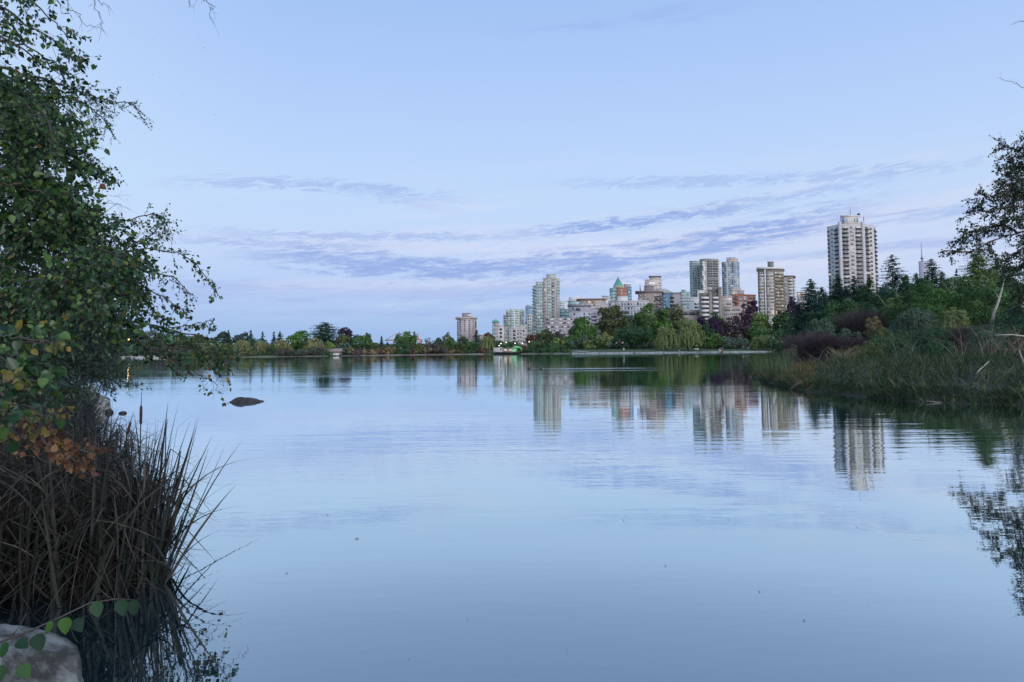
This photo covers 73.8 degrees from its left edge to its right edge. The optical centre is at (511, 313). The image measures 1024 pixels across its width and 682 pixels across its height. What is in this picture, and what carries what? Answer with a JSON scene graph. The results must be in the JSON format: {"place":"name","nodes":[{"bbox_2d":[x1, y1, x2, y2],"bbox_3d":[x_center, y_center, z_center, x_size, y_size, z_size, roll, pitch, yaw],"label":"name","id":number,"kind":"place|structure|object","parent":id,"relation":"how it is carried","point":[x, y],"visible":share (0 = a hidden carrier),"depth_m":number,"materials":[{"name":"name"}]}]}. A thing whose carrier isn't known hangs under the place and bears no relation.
{"place":"outdoors","nodes":[
{"label":"outdoors","id":0,"kind":"place"},
{"bbox_2d":[0,352,1023,681],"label":"water","id":1,"kind":"structure","parent":0,"point":[716,516],"depth_m":6.47,"materials":[{"name":"blue liquid"}]},
{"bbox_2d":[0,624,83,681],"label":"boulder","id":2,"kind":"object","parent":1,"relation":"on","point":[57,658],"visible":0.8,"depth_m":2.71,"materials":[{"name":"stone"}]},
{"bbox_2d":[1,377,169,457],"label":"shore sedge","id":3,"kind":"object","parent":1,"relation":"on","point":[91,405],"visible":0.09,"depth_m":13.49,"materials":[{"name":"plant"}]},
{"bbox_2d":[0,390,246,622],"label":"reeds","id":4,"kind":"object","parent":1,"relation":"on","point":[150,501],"visible":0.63,"depth_m":4.96,"materials":[{"name":"plant"}]},
{"bbox_2d":[122,429,132,585],"bbox_3d":[-2.779,1.442,4.929,0.064,1.204,0.021,0,-3,0],"label":"cattail","id":5,"kind":"object","parent":1,"relation":"in","point":[131,443],"visible":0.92,"depth_m":4.94},
{"bbox_2d":[131,391,142,584],"bbox_3d":[-2.773,1.316,5.036,0.066,1.468,0.021,0,-3,0],"label":"cattail","id":6,"kind":"object","parent":1,"relation":"in","point":[140,416],"visible":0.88,"depth_m":5.05},
{"bbox_2d":[752,342,802,379],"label":"bank reeds","id":7,"kind":"object","parent":1,"relation":"on","point":[787,362],"visible":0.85,"depth_m":36.79,"materials":[{"name":"green plant"}]},
{"bbox_2d":[0,344,1023,623],"bbox_3d":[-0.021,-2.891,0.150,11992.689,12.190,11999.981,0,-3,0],"label":"ground","id":8,"kind":"structure","parent":0,"point":[842,392],"depth_m":25.54,"materials":[{"name":"green plant"}]},
{"bbox_2d":[0,318,75,452],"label":"birch sapling","id":9,"kind":"object","parent":8,"relation":"on","point":[18,365],"visible":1,"depth_m":3.33,"materials":[{"name":"green plant"}]},
{"bbox_2d":[0,396,112,480],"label":"birch sapling","id":10,"kind":"object","parent":8,"relation":"on","point":[43,440],"visible":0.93,"depth_m":3.19,"materials":[{"name":"brown plant"}]},
{"bbox_2d":[0,598,139,680],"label":"birch twig","id":11,"kind":"object","parent":8,"relation":"on","point":[65,624],"visible":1,"depth_m":2.03,"materials":[{"name":"green plant"}]},
{"bbox_2d":[0,267,151,464],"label":"shrub","id":12,"kind":"object","parent":8,"relation":"on","point":[76,390],"visible":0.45,"depth_m":6.25,"materials":[{"name":"green plant"}]},
{"bbox_2d":[0,0,247,406],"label":"birch tree","id":13,"kind":"object","parent":8,"relation":"on","point":[30,187],"visible":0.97,"depth_m":5.24,"materials":[{"name":"green plant"}]},
{"bbox_2d":[136,329,170,352],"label":"broadleaf tree","id":14,"kind":"object","parent":8,"relation":"on","point":[149,334],"visible":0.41,"depth_m":287.56,"materials":[{"name":"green plant"}]},
{"bbox_2d":[167,346,363,356],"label":"shore undergrowth","id":15,"kind":"object","parent":8,"relation":"on","point":[300,352],"visible":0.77,"depth_m":271.22,"materials":[{"name":"green plant"}]},
{"bbox_2d":[285,330,310,349],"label":"broadleaf tree","id":16,"kind":"object","parent":8,"relation":"on","point":[295,341],"visible":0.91,"depth_m":297.58,"materials":[{"name":"green plant"}]},
{"bbox_2d":[303,337,325,350],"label":"willow tree","id":17,"kind":"object","parent":8,"relation":"on","point":[317,343],"visible":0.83,"depth_m":287.51,"materials":[{"name":"green plant"}]},
{"bbox_2d":[307,322,341,346],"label":"conifer tree","id":18,"kind":"object","parent":8,"relation":"on","point":[325,335],"visible":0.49,"depth_m":315.98,"materials":[{"name":"green plant"}]},
{"bbox_2d":[349,334,372,349],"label":"broadleaf tree","id":19,"kind":"object","parent":8,"relation":"on","point":[362,342],"visible":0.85,"depth_m":309.12,"materials":[{"name":"green plant"}]},
{"bbox_2d":[394,331,416,346],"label":"broadleaf tree","id":20,"kind":"object","parent":8,"relation":"on","point":[411,339],"visible":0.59,"depth_m":342.63,"materials":[{"name":"green plant"}]},
{"bbox_2d":[355,346,487,354],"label":"shore undergrowth","id":21,"kind":"object","parent":8,"relation":"on","point":[409,350],"visible":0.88,"depth_m":333.43,"materials":[{"name":"green plant"}]},
{"bbox_2d":[455,313,476,342],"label":"apartment building","id":22,"kind":"structure","parent":8,"relation":"on","point":[466,325],"depth_m":900.54,"materials":[{"name":"white paint"}]},
{"bbox_2d":[492,319,527,345],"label":"apartment building","id":23,"kind":"structure","parent":8,"relation":"on","point":[503,333],"depth_m":469.99,"materials":[{"name":"white concrete"}]},
{"bbox_2d":[503,309,524,326],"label":"apartment building","id":24,"kind":"structure","parent":8,"relation":"on","point":[513,317],"depth_m":800.78,"materials":[{"name":"white paint"}]},
{"bbox_2d":[516,347,570,352],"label":"shore undergrowth","id":25,"kind":"object","parent":8,"relation":"on","point":[543,350],"visible":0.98,"depth_m":346.73,"materials":[{"name":"green plant"}]},
{"bbox_2d":[535,328,553,347],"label":"broadleaf tree","id":26,"kind":"object","parent":8,"relation":"on","point":[545,334],"visible":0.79,"depth_m":392.43,"materials":[{"name":"green plant"}]},
{"bbox_2d":[532,274,559,344],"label":"apartment building","id":27,"kind":"structure","parent":8,"relation":"on","point":[546,298],"depth_m":611.17,"materials":[{"name":"white paint"}]},
{"bbox_2d":[536,283,543,339],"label":"window","id":28,"kind":"structure","parent":27,"relation":"in","point":[540,312],"depth_m":610.79,"materials":[{"name":"glass"}]},
{"bbox_2d":[567,305,597,345],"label":"apartment building","id":29,"kind":"structure","parent":8,"relation":"on","point":[576,311],"depth_m":561.43,"materials":[{"name":"concrete"}]},
{"bbox_2d":[568,316,599,348],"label":"broadleaf tree","id":30,"kind":"object","parent":8,"relation":"on","point":[580,326],"visible":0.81,"depth_m":397.89,"materials":[{"name":"green plant"}]},
{"bbox_2d":[577,298,606,344],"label":"building","id":31,"kind":"structure","parent":8,"relation":"on","point":[596,304],"depth_m":599.79,"materials":[{"name":"white concrete"}]},
{"bbox_2d":[594,305,632,344],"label":"broadleaf tree","id":32,"kind":"object","parent":8,"relation":"on","point":[612,322],"visible":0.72,"depth_m":407.92,"materials":[{"name":"green plant"}]},
{"bbox_2d":[609,278,631,300],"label":"apartment building","id":33,"kind":"structure","parent":8,"relation":"on","point":[618,292],"depth_m":692.77,"materials":[{"name":"red brick"}]},
{"bbox_2d":[608,300,650,347],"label":"apartment building","id":34,"kind":"structure","parent":8,"relation":"on","point":[631,307],"depth_m":469.05,"materials":[{"name":"white concrete"}]},
{"bbox_2d":[612,324,654,348],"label":"broadleaf tree","id":35,"kind":"object","parent":8,"relation":"on","point":[634,336],"visible":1,"depth_m":383.46,"materials":[{"name":"green plant"}]},
{"bbox_2d":[635,286,663,344],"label":"apartment building","id":36,"kind":"structure","parent":8,"relation":"on","point":[652,295],"depth_m":522.99,"materials":[{"name":"concrete"}]},
{"bbox_2d":[633,303,672,344],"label":"broadleaf tree","id":37,"kind":"object","parent":8,"relation":"on","point":[647,320],"visible":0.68,"depth_m":420.06,"materials":[{"name":"green plant"}]},
{"bbox_2d":[645,276,661,289],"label":"office building","id":38,"kind":"structure","parent":8,"relation":"on","point":[655,282],"depth_m":1005.61,"materials":[{"name":"concrete"}]},
{"bbox_2d":[655,327,680,349],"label":"willow tree","id":39,"kind":"object","parent":8,"relation":"on","point":[666,335],"visible":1,"depth_m":358.68,"materials":[{"name":"green plant"}]},
{"bbox_2d":[657,303,684,346],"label":"broadleaf tree","id":40,"kind":"object","parent":8,"relation":"on","point":[674,317],"visible":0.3,"depth_m":438.49,"materials":[{"name":"green plant"}]},
{"bbox_2d":[569,342,773,348],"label":"park undergrowth","id":41,"kind":"object","parent":8,"relation":"on","point":[642,346],"visible":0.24,"depth_m":405.46,"materials":[{"name":"green plant"}]},
{"bbox_2d":[572,351,775,353],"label":"seawall","id":42,"kind":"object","parent":8,"relation":"on","point":[664,352],"visible":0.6,"depth_m":344.75,"materials":[{"name":"stone"}]},
{"bbox_2d":[673,317,706,349],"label":"willow tree","id":43,"kind":"object","parent":8,"relation":"on","point":[689,331],"visible":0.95,"depth_m":369.74,"materials":[{"name":"green plant"}]},
{"bbox_2d":[689,261,699,296],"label":"apartment building","id":44,"kind":"structure","parent":8,"relation":"on","point":[694,276],"depth_m":794.35,"materials":[{"name":"teal glass"}]},
{"bbox_2d":[700,258,719,292],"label":"apartment building","id":45,"kind":"structure","parent":8,"relation":"on","point":[709,275],"depth_m":764.73,"materials":[{"name":"grey concrete"}]},
{"bbox_2d":[699,287,721,325],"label":"apartment building","id":46,"kind":"structure","parent":8,"relation":"on","point":[710,302],"depth_m":445.22,"materials":[{"name":"grey concrete"}]},
{"bbox_2d":[700,333,723,348],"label":"shrub","id":47,"kind":"object","parent":8,"relation":"on","point":[712,344],"visible":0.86,"depth_m":399.27,"materials":[{"name":"green plant"}]},
{"bbox_2d":[708,316,724,348],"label":"broadleaf tree","id":48,"kind":"object","parent":8,"relation":"on","point":[715,325],"visible":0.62,"depth_m":412.52,"materials":[{"name":"purple plant"}]},
{"bbox_2d":[722,257,739,295],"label":"apartment building","id":49,"kind":"structure","parent":8,"relation":"on","point":[730,273],"depth_m":904.62,"materials":[{"name":"glass"}]},
{"bbox_2d":[722,296,740,345],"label":"building","id":50,"kind":"structure","parent":8,"relation":"on","point":[729,310],"depth_m":497.78,"materials":[{"name":"beige paint"}]},
{"bbox_2d":[722,315,750,344],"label":"broadleaf tree","id":51,"kind":"object","parent":8,"relation":"on","point":[728,328],"visible":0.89,"depth_m":417.96,"materials":[{"name":"purple plant"}]},
{"bbox_2d":[732,290,755,346],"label":"apartment building","id":52,"kind":"structure","parent":8,"relation":"on","point":[740,298],"depth_m":521.34,"materials":[{"name":"beige concrete"}]},
{"bbox_2d":[739,300,761,334],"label":"broadleaf tree","id":53,"kind":"object","parent":8,"relation":"on","point":[749,310],"visible":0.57,"depth_m":450.35,"materials":[{"name":"purple plant"}]},
{"bbox_2d":[743,325,770,348],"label":"broadleaf tree","id":54,"kind":"object","parent":8,"relation":"on","point":[756,331],"visible":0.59,"depth_m":414.60,"materials":[{"name":"green plant"}]},
{"bbox_2d":[749,311,771,347],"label":"broadleaf tree","id":55,"kind":"object","parent":8,"relation":"on","point":[759,320],"visible":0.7,"depth_m":427.23,"materials":[{"name":"green plant"}]},
{"bbox_2d":[750,335,773,349],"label":"shrub","id":56,"kind":"object","parent":8,"relation":"on","point":[759,340],"visible":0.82,"depth_m":392.25,"materials":[{"name":"green plant"}]},
{"bbox_2d":[756,261,784,342],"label":"apartment building","id":57,"kind":"structure","parent":8,"relation":"on","point":[771,290],"depth_m":575.82,"materials":[{"name":"grey concrete"}]},
{"bbox_2d":[759,272,773,338],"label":"window","id":58,"kind":"structure","parent":57,"relation":"in","point":[759,272],"depth_m":575.19,"materials":[{"name":"grey glass"}]},
{"bbox_2d":[763,330,791,351],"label":"shrub","id":59,"kind":"object","parent":8,"relation":"on","point":[773,340],"visible":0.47,"depth_m":377.68,"materials":[{"name":"green plant"}]},
{"bbox_2d":[769,311,793,338],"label":"broadleaf tree","id":60,"kind":"object","parent":8,"relation":"on","point":[778,323],"visible":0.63,"depth_m":417.60,"materials":[{"name":"green plant"}]},
{"bbox_2d":[752,359,816,389],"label":"reeds","id":61,"kind":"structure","parent":8,"relation":"on","point":[798,379],"depth_m":34.30,"materials":[{"name":"green plant"}]},
{"bbox_2d":[784,275,795,317],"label":"apartment building","id":62,"kind":"structure","parent":8,"relation":"on","point":[789,286],"depth_m":641.90,"materials":[{"name":"beige paint"}]},
{"bbox_2d":[774,279,819,348],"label":"conifer tree","id":63,"kind":"object","parent":8,"relation":"on","point":[807,300],"visible":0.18,"depth_m":300.24,"materials":[{"name":"green plant"}]},
{"bbox_2d":[775,330,827,361],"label":"bare shrub","id":64,"kind":"object","parent":8,"relation":"on","point":[802,355],"visible":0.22,"depth_m":67.22,"materials":[{"name":"purple plant"}]},
{"bbox_2d":[803,310,830,336],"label":"broadleaf tree","id":65,"kind":"object","parent":8,"relation":"on","point":[818,315],"visible":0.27,"depth_m":224.53,"materials":[{"name":"green plant"}]},
{"bbox_2d":[807,317,836,338],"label":"shrub","id":66,"kind":"object","parent":8,"relation":"on","point":[822,326],"visible":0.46,"depth_m":129.10,"materials":[{"name":"green plant"}]},
{"bbox_2d":[797,331,847,362],"bbox_3d":[28.339,3.268,61.957,5.392,3.277,5.405,0,-3,0],"label":"bare shrub","id":67,"kind":"object","parent":8,"relation":"on","point":[815,345],"visible":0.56,"depth_m":61.15,"materials":[{"name":"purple plant"}]},
{"bbox_2d":[815,276,850,311],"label":"conifer tree","id":68,"kind":"object","parent":8,"relation":"on","point":[835,295],"visible":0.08,"depth_m":265.26,"materials":[{"name":"green plant"}]},
{"bbox_2d":[822,297,862,329],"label":"broadleaf tree","id":69,"kind":"object","parent":8,"relation":"on","point":[849,305],"visible":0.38,"depth_m":214.29,"materials":[{"name":"green plant"}]},
{"bbox_2d":[837,328,861,356],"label":"shrub","id":70,"kind":"object","parent":8,"relation":"on","point":[845,331],"visible":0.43,"depth_m":79.58,"materials":[{"name":"green plant"}]},
{"bbox_2d":[838,276,866,306],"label":"conifer tree","id":71,"kind":"object","parent":8,"relation":"on","point":[854,292],"visible":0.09,"depth_m":258.47,"materials":[{"name":"green plant"}]},
{"bbox_2d":[827,212,878,295],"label":"apartment building","id":72,"kind":"structure","parent":8,"relation":"on","point":[852,247],"depth_m":452.54,"materials":[{"name":"white concrete"}]},
{"bbox_2d":[831,218,857,282],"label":"window","id":73,"kind":"structure","parent":72,"relation":"in","point":[843,220],"depth_m":455.79,"materials":[{"name":"grey glass"}]},
{"bbox_2d":[828,226,862,290],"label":"window","id":74,"kind":"structure","parent":72,"relation":"in","point":[851,227],"depth_m":452.13,"materials":[{"name":"grey glass"}]},
{"bbox_2d":[832,335,875,356],"bbox_3d":[30.104,3.110,59.930,4.074,2.504,3.988,0,-3,0],"label":"bare shrub","id":75,"kind":"object","parent":8,"relation":"on","point":[852,342],"visible":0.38,"depth_m":59.55,"materials":[{"name":"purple plant"}]},
{"bbox_2d":[832,307,893,341],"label":"bare shrub","id":76,"kind":"object","parent":8,"relation":"on","point":[852,322],"visible":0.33,"depth_m":98.51,"materials":[{"name":"purple plant"}]},
{"bbox_2d":[856,276,877,309],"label":"conifer tree","id":77,"kind":"object","parent":8,"relation":"on","point":[868,285],"visible":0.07,"depth_m":250.52,"materials":[{"name":"green plant"}]},
{"bbox_2d":[851,340,888,359],"bbox_3d":[25.194,2.838,48.005,2.295,1.853,2.361,-3,-4,41],"label":"shrub","id":78,"kind":"object","parent":8,"relation":"on","point":[868,350],"visible":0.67,"depth_m":47.69,"materials":[{"name":"green plant"}]},
{"bbox_2d":[863,316,885,336],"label":"shrub","id":79,"kind":"object","parent":8,"relation":"on","point":[877,321],"visible":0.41,"depth_m":87.82,"materials":[{"name":"brown plant"}]},
{"bbox_2d":[858,289,899,318],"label":"broadleaf tree","id":80,"kind":"object","parent":8,"relation":"on","point":[874,298],"visible":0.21,"depth_m":189.38,"materials":[{"name":"green plant"}]},
{"bbox_2d":[868,328,897,357],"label":"shrub","id":81,"kind":"object","parent":8,"relation":"on","point":[885,331],"visible":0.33,"depth_m":65.40,"materials":[{"name":"green plant"}]},
{"bbox_2d":[750,365,1023,404],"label":"sedge","id":82,"kind":"object","parent":8,"relation":"on","point":[865,383],"visible":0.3,"depth_m":23.02,"materials":[{"name":"green plant"}]},
{"bbox_2d":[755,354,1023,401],"bbox_3d":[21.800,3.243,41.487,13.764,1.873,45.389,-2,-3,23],"label":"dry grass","id":83,"kind":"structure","parent":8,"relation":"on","point":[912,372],"depth_m":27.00,"materials":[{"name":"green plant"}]},
{"bbox_2d":[873,255,910,293],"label":"conifer tree","id":84,"kind":"object","parent":8,"relation":"on","point":[894,276],"visible":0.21,"depth_m":235.36,"materials":[{"name":"green plant"}]},
{"bbox_2d":[870,329,935,356],"bbox_3d":[31.477,2.629,54.717,5.582,2.821,5.418,0,-3,0],"label":"shrub","id":85,"kind":"object","parent":8,"relation":"on","point":[894,342],"visible":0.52,"depth_m":54.20,"materials":[{"name":"green plant"}]},
{"bbox_2d":[882,280,935,323],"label":"broadleaf tree","id":86,"kind":"object","parent":8,"relation":"on","point":[897,307],"visible":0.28,"depth_m":94.53,"materials":[{"name":"green plant"}]},
{"bbox_2d":[888,307,941,339],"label":"shrub","id":87,"kind":"object","parent":8,"relation":"on","point":[912,323],"visible":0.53,"depth_m":69.14,"materials":[{"name":"green plant"}]},
{"bbox_2d":[871,330,959,357],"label":"bramble canes","id":88,"kind":"object","parent":8,"relation":"on","point":[903,351],"visible":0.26,"depth_m":48.00,"materials":[{"name":"plant"}]},
{"bbox_2d":[921,259,944,300],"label":"conifer tree","id":89,"kind":"object","parent":8,"relation":"on","point":[933,273],"visible":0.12,"depth_m":225.61,"materials":[{"name":"green plant"}]},
{"bbox_2d":[917,340,958,357],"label":"shrub","id":90,"kind":"object","parent":8,"relation":"on","point":[932,346],"visible":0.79,"depth_m":37.50,"materials":[{"name":"green plant"}]},
{"bbox_2d":[911,327,967,353],"bbox_3d":[31.837,2.277,49.840,4.400,2.598,4.935,0,-3,0],"label":"shrub","id":91,"kind":"object","parent":8,"relation":"on","point":[938,333],"visible":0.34,"depth_m":49.43,"materials":[{"name":"green plant"}]},
{"bbox_2d":[907,287,972,330],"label":"broadleaf tree","id":92,"kind":"object","parent":8,"relation":"on","point":[936,309],"visible":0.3,"depth_m":77.52,"materials":[{"name":"green plant"}]},
{"bbox_2d":[878,321,1023,356],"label":"bramble canes","id":93,"kind":"object","parent":8,"relation":"on","point":[1019,341],"visible":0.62,"depth_m":36.96,"materials":[{"name":"plant"}]},
{"bbox_2d":[933,307,972,337],"bbox_3d":[41.442,1.842,64.123,3.781,4.964,3.503,0,-3,0],"label":"shrub","id":94,"kind":"object","parent":8,"relation":"on","point":[953,319],"visible":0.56,"depth_m":63.35,"materials":[{"name":"green plant"}]},
{"bbox_2d":[931,275,982,318],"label":"broadleaf tree","id":95,"kind":"object","parent":8,"relation":"on","point":[962,282],"visible":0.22,"depth_m":84.67,"materials":[{"name":"green plant"}]},
{"bbox_2d":[943,324,992,349],"bbox_3d":[32.392,1.919,47.993,4.370,2.399,4.447,0,-3,0],"label":"bare shrub","id":96,"kind":"object","parent":8,"relation":"on","point":[963,333],"visible":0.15,"depth_m":47.74,"materials":[{"name":"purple plant"}]},
{"bbox_2d":[938,21,1023,320],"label":"broadleaf tree","id":97,"kind":"object","parent":8,"relation":"on","point":[1015,190],"visible":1,"depth_m":46.38,"materials":[{"name":"green plant"}]},
{"bbox_2d":[948,250,1015,322],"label":"conifer tree","id":98,"kind":"object","parent":8,"relation":"on","point":[977,273],"visible":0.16,"depth_m":85.79,"materials":[{"name":"green plant"}]},
{"bbox_2d":[948,280,1018,336],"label":"broadleaf tree","id":99,"kind":"object","parent":8,"relation":"on","point":[985,293],"visible":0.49,"depth_m":71.41,"materials":[{"name":"green plant"}]},
{"bbox_2d":[960,329,1013,353],"bbox_3d":[27.807,1.917,39.989,2.744,1.955,2.996,0,-3,0],"label":"shrub","id":100,"kind":"object","parent":8,"relation":"on","point":[984,333],"visible":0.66,"depth_m":39.36,"materials":[{"name":"green plant"}]},
{"bbox_2d":[964,323,1023,353],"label":"shrub","id":101,"kind":"object","parent":8,"relation":"on","point":[1003,329],"visible":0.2,"depth_m":43.54,"materials":[{"name":"green plant"}]},
{"bbox_2d":[980,265,1023,327],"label":"broadleaf tree","id":102,"kind":"object","parent":8,"relation":"on","point":[999,283],"visible":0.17,"depth_m":75.21,"materials":[{"name":"green plant"}]},
{"bbox_2d":[990,306,1023,335],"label":"shrub","id":103,"kind":"object","parent":8,"relation":"on","point":[1012,321],"visible":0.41,"depth_m":59.74,"materials":[{"name":"green plant"}]},
{"bbox_2d":[0,0,1023,343],"label":"sky","id":104,"kind":"structure","parent":0,"point":[386,168],"materials":[{"name":"blue"}]},
{"bbox_2d":[542,318,575,336],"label":"apartment building","id":105,"kind":"structure","parent":0,"point":[562,325],"depth_m":458.42,"materials":[{"name":"white paint"}]},
{"bbox_2d":[747,344,1023,399],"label":"bank grass","id":106,"kind":"structure","parent":0,"point":[819,367],"depth_m":27.58,"materials":[{"name":"green plant"}]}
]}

